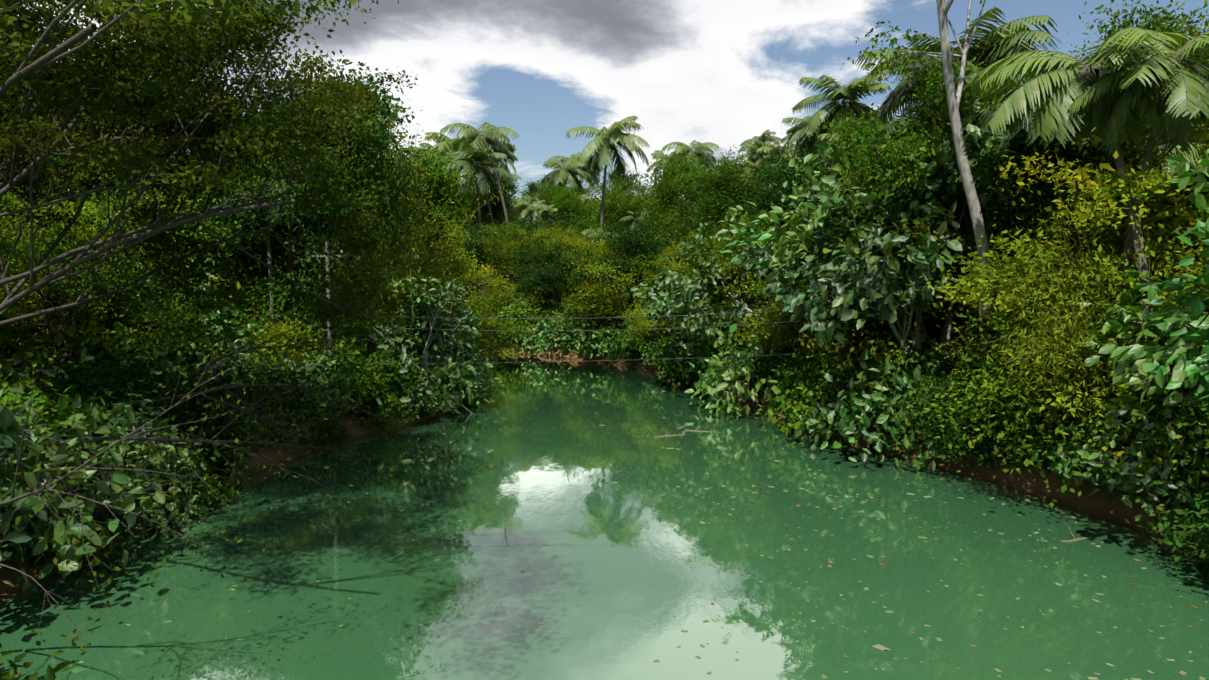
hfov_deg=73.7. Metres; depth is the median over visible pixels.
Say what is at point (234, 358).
bush
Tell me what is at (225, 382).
bush
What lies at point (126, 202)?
dark tree
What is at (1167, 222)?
vine mound
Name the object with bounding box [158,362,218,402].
bush
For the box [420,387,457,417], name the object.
bush
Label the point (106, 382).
bush
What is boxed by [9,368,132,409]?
bush
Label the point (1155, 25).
broad tree
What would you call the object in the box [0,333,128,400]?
bush
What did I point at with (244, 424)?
bush
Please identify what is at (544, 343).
bush
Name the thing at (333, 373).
bush
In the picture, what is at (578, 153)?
palm
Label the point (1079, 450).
bush
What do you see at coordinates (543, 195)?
broad tree
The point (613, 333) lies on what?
bush
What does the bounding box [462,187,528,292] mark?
broad tree
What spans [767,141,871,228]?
dark tree
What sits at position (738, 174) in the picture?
lime tree
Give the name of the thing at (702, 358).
bush
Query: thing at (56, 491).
bare branches
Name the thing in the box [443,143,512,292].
palm
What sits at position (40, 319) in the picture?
lime tree
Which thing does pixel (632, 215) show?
palm
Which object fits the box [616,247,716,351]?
bush
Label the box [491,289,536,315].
bush
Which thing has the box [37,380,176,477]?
bush
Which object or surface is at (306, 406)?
bush
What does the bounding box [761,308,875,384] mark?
bush
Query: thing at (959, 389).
bush
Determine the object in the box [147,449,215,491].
bush
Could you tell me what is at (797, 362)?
bush
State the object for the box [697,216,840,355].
lime tree
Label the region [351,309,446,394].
bush
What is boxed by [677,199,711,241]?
dark tall tree
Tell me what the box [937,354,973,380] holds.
bush
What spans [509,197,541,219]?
palm
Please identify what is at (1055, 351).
bush
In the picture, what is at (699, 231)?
wide tree
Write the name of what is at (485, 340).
lime tree
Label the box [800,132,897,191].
palm
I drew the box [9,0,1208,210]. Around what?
sky
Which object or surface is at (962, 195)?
big tree leaf
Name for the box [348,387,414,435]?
bush
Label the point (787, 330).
bush
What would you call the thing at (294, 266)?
wide tree
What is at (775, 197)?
dark tall tree
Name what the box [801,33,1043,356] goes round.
broad tree
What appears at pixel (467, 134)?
palm
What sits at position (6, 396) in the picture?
bush
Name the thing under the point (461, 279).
lime tree
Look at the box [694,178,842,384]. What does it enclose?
bush
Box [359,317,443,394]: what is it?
bush
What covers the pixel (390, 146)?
dark tall tree
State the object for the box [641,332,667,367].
bush
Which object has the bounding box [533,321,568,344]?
bush
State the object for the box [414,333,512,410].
bush
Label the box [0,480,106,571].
bush
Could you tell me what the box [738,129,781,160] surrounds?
palm
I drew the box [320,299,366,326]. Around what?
bush
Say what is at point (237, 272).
olive tree
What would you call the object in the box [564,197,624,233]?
lime tree
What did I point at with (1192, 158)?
palm
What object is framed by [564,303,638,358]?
bush
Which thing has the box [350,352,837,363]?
cable river
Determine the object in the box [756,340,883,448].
bush
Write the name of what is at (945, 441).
bush
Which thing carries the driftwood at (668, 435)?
in the river water
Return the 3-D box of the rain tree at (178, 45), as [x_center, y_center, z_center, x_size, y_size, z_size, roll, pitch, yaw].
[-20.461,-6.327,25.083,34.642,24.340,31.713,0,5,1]
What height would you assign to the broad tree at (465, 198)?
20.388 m
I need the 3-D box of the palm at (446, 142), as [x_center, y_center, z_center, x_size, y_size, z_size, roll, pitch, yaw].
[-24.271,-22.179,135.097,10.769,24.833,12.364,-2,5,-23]
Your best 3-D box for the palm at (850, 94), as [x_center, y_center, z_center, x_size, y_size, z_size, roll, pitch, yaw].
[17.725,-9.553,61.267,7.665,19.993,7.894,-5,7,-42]
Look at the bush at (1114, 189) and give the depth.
31.16 m
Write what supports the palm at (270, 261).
on the terrain
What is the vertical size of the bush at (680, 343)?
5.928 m
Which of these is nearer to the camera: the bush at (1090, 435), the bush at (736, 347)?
the bush at (1090, 435)
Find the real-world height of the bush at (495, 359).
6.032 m
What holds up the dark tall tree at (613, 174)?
on the terrain
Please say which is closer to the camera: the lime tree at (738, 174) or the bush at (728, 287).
the bush at (728, 287)
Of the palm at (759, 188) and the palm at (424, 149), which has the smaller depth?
the palm at (759, 188)
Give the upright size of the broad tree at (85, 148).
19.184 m
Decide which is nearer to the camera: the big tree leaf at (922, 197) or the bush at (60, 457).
the bush at (60, 457)
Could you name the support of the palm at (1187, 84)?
on the terrain
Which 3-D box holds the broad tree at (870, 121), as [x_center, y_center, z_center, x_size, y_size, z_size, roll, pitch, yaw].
[22.092,-9.213,53.156,12.957,20.755,13.057,2,5,18]
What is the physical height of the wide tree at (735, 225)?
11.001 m
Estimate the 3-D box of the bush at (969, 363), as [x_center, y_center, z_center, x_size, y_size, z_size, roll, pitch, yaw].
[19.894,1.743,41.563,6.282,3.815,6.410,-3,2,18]
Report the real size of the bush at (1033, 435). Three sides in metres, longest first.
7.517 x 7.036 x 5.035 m
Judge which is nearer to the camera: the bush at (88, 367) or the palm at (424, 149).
the bush at (88, 367)
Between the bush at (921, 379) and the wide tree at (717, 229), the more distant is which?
the wide tree at (717, 229)
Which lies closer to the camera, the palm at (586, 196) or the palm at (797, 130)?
the palm at (797, 130)
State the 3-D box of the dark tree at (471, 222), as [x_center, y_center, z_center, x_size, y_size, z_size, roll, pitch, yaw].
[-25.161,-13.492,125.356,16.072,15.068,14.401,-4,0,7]
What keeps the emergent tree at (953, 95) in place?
on the terrain
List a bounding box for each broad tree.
[0,116,277,338]
[0,175,236,372]
[0,221,35,279]
[14,96,138,347]
[331,129,484,312]
[408,171,482,286]
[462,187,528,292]
[524,171,591,217]
[545,179,595,236]
[570,160,674,245]
[614,190,685,245]
[633,144,722,257]
[684,144,788,233]
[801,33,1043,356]
[842,36,1034,336]
[938,110,1176,262]
[988,0,1208,201]
[1066,35,1102,66]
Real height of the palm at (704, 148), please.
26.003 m
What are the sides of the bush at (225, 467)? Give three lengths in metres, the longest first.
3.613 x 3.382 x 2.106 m
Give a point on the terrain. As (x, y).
(1098, 502)
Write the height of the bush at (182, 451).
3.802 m
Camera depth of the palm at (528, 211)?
107.01 m
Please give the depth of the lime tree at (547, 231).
94.42 m
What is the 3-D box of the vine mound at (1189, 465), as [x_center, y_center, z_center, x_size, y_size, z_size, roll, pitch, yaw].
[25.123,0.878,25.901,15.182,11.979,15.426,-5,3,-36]
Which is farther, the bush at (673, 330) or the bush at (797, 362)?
the bush at (673, 330)
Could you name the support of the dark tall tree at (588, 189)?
on the terrain
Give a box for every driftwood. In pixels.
[654,431,685,436]
[1061,526,1086,541]
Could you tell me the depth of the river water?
24.44 m
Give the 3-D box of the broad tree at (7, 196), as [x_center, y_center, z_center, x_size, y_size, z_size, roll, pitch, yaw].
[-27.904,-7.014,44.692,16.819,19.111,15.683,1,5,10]
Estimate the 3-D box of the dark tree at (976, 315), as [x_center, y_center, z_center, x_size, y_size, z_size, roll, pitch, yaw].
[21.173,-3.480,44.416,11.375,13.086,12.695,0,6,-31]
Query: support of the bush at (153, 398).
on the terrain
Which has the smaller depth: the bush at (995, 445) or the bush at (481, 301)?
the bush at (995, 445)
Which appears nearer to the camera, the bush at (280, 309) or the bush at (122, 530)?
the bush at (122, 530)
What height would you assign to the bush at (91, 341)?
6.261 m
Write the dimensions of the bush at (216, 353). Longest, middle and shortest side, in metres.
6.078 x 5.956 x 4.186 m
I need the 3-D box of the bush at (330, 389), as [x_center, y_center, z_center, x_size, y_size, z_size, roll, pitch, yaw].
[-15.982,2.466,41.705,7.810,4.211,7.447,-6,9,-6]
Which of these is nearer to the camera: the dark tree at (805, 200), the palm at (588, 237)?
the dark tree at (805, 200)
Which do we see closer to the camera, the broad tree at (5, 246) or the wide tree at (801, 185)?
the broad tree at (5, 246)
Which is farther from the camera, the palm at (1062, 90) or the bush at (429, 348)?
the bush at (429, 348)
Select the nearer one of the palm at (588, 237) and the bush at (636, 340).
the bush at (636, 340)
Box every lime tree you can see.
[0,133,260,378]
[279,248,465,310]
[353,249,534,370]
[370,202,496,311]
[443,239,483,296]
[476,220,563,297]
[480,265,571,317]
[499,240,583,306]
[527,226,635,305]
[531,224,591,300]
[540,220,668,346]
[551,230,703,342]
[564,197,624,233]
[564,238,632,287]
[584,177,645,230]
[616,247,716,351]
[619,179,686,241]
[629,233,747,326]
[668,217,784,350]
[692,165,773,227]
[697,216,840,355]
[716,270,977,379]
[821,131,975,331]
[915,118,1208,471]
[1040,0,1208,260]
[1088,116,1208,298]
[1135,253,1208,351]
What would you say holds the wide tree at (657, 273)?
on the terrain
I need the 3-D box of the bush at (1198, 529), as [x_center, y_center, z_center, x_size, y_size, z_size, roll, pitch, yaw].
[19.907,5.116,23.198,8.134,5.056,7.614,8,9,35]
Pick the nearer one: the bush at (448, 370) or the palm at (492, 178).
the bush at (448, 370)
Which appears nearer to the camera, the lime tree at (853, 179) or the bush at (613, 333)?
the lime tree at (853, 179)
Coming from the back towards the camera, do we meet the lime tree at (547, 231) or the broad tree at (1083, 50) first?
the lime tree at (547, 231)
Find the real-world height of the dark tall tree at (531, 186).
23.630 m
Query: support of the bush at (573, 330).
on the terrain
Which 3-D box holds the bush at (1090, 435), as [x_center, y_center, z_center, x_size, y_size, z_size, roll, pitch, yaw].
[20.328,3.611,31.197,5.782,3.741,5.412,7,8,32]
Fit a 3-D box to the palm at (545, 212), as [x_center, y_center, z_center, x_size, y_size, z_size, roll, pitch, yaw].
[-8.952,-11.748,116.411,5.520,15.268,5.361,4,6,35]
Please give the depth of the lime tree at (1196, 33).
38.89 m
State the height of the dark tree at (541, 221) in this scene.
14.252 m
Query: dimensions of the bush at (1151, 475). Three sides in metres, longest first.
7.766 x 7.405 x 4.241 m
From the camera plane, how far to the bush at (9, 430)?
23.95 m
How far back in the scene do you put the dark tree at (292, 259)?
47.38 m
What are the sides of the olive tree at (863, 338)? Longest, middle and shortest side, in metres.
21.309 x 16.714 x 15.913 m
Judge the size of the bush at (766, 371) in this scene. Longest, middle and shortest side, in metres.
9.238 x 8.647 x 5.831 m
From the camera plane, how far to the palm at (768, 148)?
159.24 m
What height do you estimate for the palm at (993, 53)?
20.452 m
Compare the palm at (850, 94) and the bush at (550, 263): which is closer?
the palm at (850, 94)
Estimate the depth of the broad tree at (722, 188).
74.89 m
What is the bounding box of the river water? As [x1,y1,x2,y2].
[0,345,1208,679]
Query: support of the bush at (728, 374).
on the terrain
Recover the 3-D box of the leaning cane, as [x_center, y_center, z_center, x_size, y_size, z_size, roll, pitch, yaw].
[-10.801,2.028,48.819,7.254,6.346,0.080,-5,7,-43]
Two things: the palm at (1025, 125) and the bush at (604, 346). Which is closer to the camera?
the palm at (1025, 125)
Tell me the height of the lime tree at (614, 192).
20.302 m
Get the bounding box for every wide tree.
[0,164,186,351]
[106,238,280,352]
[239,230,367,310]
[458,208,579,272]
[466,245,527,295]
[636,262,697,286]
[664,206,748,255]
[674,216,728,260]
[693,207,800,312]
[738,183,959,336]
[1101,208,1205,311]
[1179,345,1208,463]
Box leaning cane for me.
[372,327,471,413]
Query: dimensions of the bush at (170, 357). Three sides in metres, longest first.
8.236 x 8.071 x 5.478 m
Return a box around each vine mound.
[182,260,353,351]
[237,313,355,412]
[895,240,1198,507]
[939,256,1107,381]
[1017,181,1208,398]
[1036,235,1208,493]
[1128,291,1208,506]
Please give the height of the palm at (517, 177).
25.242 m
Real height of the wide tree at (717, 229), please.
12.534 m
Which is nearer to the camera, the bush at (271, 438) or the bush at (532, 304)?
the bush at (271, 438)
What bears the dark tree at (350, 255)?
on the terrain
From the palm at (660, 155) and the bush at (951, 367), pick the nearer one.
the bush at (951, 367)
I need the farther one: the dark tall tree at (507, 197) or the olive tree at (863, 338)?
the dark tall tree at (507, 197)
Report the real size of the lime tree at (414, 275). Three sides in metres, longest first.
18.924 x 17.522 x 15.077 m
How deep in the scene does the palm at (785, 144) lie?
147.88 m
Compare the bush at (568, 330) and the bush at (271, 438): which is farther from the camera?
the bush at (568, 330)
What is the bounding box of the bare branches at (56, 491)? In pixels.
[0,338,276,675]
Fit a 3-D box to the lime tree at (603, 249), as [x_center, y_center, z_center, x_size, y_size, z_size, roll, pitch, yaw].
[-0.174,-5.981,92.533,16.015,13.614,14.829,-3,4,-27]
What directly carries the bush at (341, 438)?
on the terrain
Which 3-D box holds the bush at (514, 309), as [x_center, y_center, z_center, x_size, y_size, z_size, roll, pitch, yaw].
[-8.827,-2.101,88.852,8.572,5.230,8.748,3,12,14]
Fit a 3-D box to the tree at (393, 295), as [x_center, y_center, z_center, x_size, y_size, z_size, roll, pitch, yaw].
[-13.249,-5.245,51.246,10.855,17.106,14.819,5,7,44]
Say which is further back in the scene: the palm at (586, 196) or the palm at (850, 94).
the palm at (586, 196)
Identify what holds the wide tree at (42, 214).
on the terrain
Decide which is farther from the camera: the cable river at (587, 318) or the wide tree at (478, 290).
the wide tree at (478, 290)
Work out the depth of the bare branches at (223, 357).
39.05 m
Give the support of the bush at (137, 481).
on the terrain
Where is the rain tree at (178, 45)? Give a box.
[0,0,424,357]
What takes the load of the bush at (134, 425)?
on the terrain
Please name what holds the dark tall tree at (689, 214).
on the terrain
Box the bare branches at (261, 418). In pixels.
[113,255,411,477]
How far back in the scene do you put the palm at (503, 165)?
150.19 m
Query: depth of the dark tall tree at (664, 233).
89.24 m
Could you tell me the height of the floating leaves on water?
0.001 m
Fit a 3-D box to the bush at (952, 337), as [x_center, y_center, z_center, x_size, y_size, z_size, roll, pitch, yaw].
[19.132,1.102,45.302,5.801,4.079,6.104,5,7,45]
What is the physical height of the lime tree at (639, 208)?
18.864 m
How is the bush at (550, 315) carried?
on the terrain
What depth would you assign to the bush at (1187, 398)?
27.57 m
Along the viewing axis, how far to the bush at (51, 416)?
28.05 m
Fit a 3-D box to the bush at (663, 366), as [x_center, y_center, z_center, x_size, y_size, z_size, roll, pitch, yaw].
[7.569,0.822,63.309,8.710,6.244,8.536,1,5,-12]
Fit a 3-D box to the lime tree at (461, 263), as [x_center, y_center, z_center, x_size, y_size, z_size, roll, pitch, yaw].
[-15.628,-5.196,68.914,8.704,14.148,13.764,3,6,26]
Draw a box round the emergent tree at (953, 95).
[840,0,992,365]
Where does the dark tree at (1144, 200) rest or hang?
on the terrain
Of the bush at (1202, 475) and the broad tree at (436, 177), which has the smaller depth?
the bush at (1202, 475)
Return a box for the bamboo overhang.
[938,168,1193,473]
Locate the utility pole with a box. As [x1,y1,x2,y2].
[312,240,343,355]
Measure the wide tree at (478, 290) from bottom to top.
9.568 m
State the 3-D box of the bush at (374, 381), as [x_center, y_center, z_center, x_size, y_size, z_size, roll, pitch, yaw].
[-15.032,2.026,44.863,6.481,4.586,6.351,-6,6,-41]
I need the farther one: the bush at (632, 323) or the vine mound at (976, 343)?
the bush at (632, 323)
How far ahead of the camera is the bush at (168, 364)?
36.23 m
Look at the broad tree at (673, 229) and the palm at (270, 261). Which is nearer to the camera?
the palm at (270, 261)
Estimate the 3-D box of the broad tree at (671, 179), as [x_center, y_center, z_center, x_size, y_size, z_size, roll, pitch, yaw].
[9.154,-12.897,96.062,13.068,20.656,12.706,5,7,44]
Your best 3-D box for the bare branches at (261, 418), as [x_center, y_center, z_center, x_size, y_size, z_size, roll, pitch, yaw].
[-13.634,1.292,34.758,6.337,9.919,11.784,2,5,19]
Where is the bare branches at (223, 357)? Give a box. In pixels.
[183,282,391,429]
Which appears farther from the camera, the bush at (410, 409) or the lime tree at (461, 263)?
the lime tree at (461, 263)
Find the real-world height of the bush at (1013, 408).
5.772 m
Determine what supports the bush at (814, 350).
on the terrain
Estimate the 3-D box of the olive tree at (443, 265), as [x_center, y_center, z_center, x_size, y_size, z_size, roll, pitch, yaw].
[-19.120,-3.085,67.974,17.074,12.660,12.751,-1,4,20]
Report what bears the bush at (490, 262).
on the terrain
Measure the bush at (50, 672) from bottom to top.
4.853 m
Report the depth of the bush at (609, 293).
76.61 m
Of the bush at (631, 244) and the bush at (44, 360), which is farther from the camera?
the bush at (631, 244)
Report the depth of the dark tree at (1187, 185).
38.60 m
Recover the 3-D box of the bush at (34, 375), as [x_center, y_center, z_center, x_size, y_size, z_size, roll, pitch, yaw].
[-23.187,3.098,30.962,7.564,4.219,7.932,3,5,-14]
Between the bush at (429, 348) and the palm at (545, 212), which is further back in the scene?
the palm at (545, 212)
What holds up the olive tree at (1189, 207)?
on the terrain
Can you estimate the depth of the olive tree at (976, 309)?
36.94 m
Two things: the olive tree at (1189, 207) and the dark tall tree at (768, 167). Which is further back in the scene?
the dark tall tree at (768, 167)
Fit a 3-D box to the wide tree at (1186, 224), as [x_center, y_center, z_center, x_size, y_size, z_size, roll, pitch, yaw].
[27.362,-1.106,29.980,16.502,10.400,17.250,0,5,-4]
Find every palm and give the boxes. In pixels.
[212,168,305,334]
[357,101,401,133]
[409,138,454,166]
[424,132,471,172]
[439,122,518,225]
[440,154,502,226]
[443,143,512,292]
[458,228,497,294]
[493,144,517,194]
[499,174,522,207]
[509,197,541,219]
[514,199,553,274]
[521,194,538,203]
[530,205,558,232]
[542,158,592,193]
[549,153,603,191]
[565,116,649,231]
[569,152,597,194]
[573,193,591,208]
[580,229,616,251]
[619,211,649,232]
[647,150,683,178]
[661,140,720,177]
[735,142,781,168]
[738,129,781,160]
[738,160,775,180]
[740,177,780,201]
[756,142,795,170]
[778,127,816,156]
[782,112,821,156]
[792,74,891,156]
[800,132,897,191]
[854,7,1057,328]
[878,102,1014,179]
[881,30,1063,175]
[955,64,1168,340]
[964,27,1208,415]
[1068,31,1208,304]
[1142,135,1208,208]
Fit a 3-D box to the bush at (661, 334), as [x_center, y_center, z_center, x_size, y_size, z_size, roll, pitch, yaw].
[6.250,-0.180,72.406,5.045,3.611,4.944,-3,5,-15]
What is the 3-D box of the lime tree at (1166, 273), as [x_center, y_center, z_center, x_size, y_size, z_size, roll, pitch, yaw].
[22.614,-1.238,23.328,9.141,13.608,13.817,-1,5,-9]
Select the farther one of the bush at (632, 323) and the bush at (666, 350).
the bush at (632, 323)
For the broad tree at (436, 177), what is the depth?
60.09 m
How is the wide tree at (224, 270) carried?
on the terrain
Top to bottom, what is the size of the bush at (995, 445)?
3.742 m
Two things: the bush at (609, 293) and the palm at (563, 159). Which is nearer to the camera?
the bush at (609, 293)
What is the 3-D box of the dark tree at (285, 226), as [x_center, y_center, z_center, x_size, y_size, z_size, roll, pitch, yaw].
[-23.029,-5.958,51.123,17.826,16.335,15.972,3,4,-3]
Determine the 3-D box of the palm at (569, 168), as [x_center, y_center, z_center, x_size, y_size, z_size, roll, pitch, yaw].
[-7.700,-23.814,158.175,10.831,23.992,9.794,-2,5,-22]
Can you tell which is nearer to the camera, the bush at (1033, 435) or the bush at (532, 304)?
the bush at (1033, 435)
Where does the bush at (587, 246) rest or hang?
on the terrain
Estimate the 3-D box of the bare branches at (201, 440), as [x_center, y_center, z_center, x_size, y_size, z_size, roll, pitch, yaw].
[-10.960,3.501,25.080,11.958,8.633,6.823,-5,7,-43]
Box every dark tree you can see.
[9,102,239,323]
[116,127,374,327]
[199,27,436,327]
[271,190,404,307]
[443,204,490,261]
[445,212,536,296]
[472,207,595,291]
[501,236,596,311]
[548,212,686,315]
[661,175,754,249]
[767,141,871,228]
[935,144,1105,346]
[993,122,1188,287]
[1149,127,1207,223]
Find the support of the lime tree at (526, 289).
on the terrain
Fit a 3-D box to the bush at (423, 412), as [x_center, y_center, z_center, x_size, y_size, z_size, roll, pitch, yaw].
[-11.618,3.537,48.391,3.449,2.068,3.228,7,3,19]
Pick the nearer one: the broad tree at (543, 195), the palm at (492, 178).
the palm at (492, 178)
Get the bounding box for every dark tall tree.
[235,55,441,319]
[344,126,437,268]
[432,213,493,277]
[447,150,527,230]
[519,175,556,208]
[576,165,656,223]
[582,184,595,197]
[626,225,690,261]
[673,175,764,242]
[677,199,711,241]
[731,144,852,250]
[752,150,804,195]
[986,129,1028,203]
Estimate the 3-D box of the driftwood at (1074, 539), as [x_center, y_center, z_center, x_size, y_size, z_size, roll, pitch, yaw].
[16.134,6.611,27.513,1.610,0.368,0.631,1,8,-11]
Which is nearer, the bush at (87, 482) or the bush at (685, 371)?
the bush at (87, 482)
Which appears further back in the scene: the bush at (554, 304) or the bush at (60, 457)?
the bush at (554, 304)
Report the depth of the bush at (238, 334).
42.88 m
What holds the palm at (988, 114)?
on the terrain
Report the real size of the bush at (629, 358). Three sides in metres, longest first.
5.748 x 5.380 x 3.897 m
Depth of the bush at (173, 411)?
32.84 m
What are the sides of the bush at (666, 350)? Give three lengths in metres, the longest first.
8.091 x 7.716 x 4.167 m
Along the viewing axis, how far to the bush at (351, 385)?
43.45 m
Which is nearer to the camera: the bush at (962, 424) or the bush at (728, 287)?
the bush at (962, 424)
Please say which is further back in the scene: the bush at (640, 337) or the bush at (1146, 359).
the bush at (640, 337)
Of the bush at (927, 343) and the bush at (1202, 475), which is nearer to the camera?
the bush at (1202, 475)
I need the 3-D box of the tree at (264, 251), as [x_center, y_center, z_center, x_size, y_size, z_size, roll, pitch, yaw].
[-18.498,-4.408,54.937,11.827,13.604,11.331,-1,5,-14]
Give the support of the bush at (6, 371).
on the terrain
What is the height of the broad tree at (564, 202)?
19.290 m
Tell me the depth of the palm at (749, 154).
191.27 m
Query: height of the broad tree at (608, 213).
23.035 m
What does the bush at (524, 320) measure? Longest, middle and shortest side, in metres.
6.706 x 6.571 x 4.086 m
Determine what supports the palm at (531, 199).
on the terrain
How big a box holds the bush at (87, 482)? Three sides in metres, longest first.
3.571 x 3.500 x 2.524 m
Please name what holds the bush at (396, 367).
on the terrain
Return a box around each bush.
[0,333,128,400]
[0,361,94,454]
[0,362,59,404]
[0,366,53,403]
[0,388,207,585]
[0,406,127,590]
[0,426,37,511]
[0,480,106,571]
[0,643,74,679]
[1,306,180,415]
[8,347,183,417]
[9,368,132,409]
[10,487,149,580]
[13,387,145,493]
[27,441,130,515]
[35,348,215,472]
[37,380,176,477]
[40,389,219,500]
[74,406,199,499]
[80,335,229,433]
[90,319,215,383]
[101,471,206,538]
[103,379,199,437]
[133,375,268,472]
[136,449,250,524]
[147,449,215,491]
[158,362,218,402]
[171,360,291,446]
[181,320,282,373]
[182,340,252,398]
[186,338,314,435]
[192,392,265,461]
[200,446,258,487]
[226,356,345,445]
[236,348,374,439]
[256,324,383,411]
[256,412,321,449]
[286,352,379,423]
[288,305,418,402]
[295,410,353,454]
[304,336,396,412]
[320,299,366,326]
[344,307,476,413]
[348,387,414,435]
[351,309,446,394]
[356,344,432,408]
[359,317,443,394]
[374,373,444,419]
[398,387,436,419]
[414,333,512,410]
[416,337,477,390]
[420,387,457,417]
[452,383,491,400]
[461,289,502,320]
[473,341,498,371]
[474,348,495,375]
[486,314,515,344]
[490,298,546,345]
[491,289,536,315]
[499,291,559,345]
[503,309,551,344]
[515,310,575,356]
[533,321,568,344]
[543,295,577,331]
[543,305,570,328]
[556,304,616,344]
[560,314,582,342]
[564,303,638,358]
[572,316,621,361]
[580,305,634,340]
[591,319,632,354]
[603,326,645,367]
[608,310,645,341]
[615,311,666,358]
[621,308,662,354]
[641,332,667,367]
[643,322,679,355]
[643,322,707,392]
[649,322,680,354]
[651,301,743,370]
[652,333,685,370]
[672,346,714,381]
[678,323,806,417]
[684,324,767,384]
[686,309,774,389]
[730,355,774,399]
[756,322,826,379]
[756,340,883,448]
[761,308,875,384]
[774,335,820,402]
[776,337,858,391]
[791,343,952,470]
[793,358,820,400]
[833,335,953,440]
[858,332,956,362]
[880,373,1016,479]
[883,333,997,434]
[910,372,980,436]
[924,325,976,371]
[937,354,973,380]
[940,339,977,382]
[940,366,1042,453]
[945,382,1067,465]
[956,356,1073,477]
[992,346,1097,444]
[1031,374,1208,506]
[1051,396,1159,486]
[1062,396,1208,514]
[1125,461,1208,581]
[1144,303,1208,462]
[1167,449,1208,483]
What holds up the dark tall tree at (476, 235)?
on the terrain
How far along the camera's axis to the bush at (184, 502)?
28.11 m
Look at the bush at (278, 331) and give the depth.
43.33 m
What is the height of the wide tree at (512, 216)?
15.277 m
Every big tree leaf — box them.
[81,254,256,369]
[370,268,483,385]
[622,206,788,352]
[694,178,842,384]
[717,147,978,352]
[762,99,1028,408]
[820,117,1072,371]
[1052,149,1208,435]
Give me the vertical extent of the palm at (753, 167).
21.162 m
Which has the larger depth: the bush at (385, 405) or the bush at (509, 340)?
the bush at (509, 340)
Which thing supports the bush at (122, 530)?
on the terrain
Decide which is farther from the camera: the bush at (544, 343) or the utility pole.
the bush at (544, 343)
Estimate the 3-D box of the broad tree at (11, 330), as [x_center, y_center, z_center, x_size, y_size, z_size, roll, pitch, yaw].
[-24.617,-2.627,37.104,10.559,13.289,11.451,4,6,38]
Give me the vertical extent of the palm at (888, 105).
20.776 m
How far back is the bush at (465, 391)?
57.00 m
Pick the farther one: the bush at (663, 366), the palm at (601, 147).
the palm at (601, 147)
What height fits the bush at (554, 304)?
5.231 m
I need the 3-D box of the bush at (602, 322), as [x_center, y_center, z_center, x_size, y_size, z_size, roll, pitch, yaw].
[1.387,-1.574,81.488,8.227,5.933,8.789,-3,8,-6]
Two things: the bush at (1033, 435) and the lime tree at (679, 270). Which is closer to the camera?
the bush at (1033, 435)
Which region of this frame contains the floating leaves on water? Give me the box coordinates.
[18,409,1207,679]
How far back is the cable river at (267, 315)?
44.03 m
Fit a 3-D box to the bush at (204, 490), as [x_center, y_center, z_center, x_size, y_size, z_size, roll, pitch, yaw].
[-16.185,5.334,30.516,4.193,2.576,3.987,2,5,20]
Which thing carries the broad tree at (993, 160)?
on the terrain
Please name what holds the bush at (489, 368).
on the terrain
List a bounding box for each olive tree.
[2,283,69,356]
[175,231,283,352]
[354,239,479,326]
[762,119,1170,435]
[934,134,1208,384]
[1101,152,1208,392]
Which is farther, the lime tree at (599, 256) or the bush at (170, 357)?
the lime tree at (599, 256)
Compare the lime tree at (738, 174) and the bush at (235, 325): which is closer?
the bush at (235, 325)
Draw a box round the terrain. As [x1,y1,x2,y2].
[0,286,1208,601]
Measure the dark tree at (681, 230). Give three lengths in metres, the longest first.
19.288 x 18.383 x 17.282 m
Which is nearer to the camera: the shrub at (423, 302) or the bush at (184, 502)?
the bush at (184, 502)
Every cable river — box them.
[226,314,314,315]
[339,307,942,330]
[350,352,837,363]
[364,293,967,318]
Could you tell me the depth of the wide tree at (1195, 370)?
24.55 m
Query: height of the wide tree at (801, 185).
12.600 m
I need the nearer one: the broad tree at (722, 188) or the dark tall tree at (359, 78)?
the dark tall tree at (359, 78)
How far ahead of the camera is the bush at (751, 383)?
53.42 m
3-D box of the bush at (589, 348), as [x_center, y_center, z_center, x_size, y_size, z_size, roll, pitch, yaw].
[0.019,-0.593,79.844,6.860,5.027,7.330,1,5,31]
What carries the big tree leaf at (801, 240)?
on the terrain
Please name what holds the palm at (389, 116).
on the terrain
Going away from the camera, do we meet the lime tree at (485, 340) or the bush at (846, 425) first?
the bush at (846, 425)
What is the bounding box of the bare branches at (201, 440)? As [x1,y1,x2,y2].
[17,313,390,565]
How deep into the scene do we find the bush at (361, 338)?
47.34 m
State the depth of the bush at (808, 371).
47.60 m
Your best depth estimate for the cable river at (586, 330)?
44.70 m

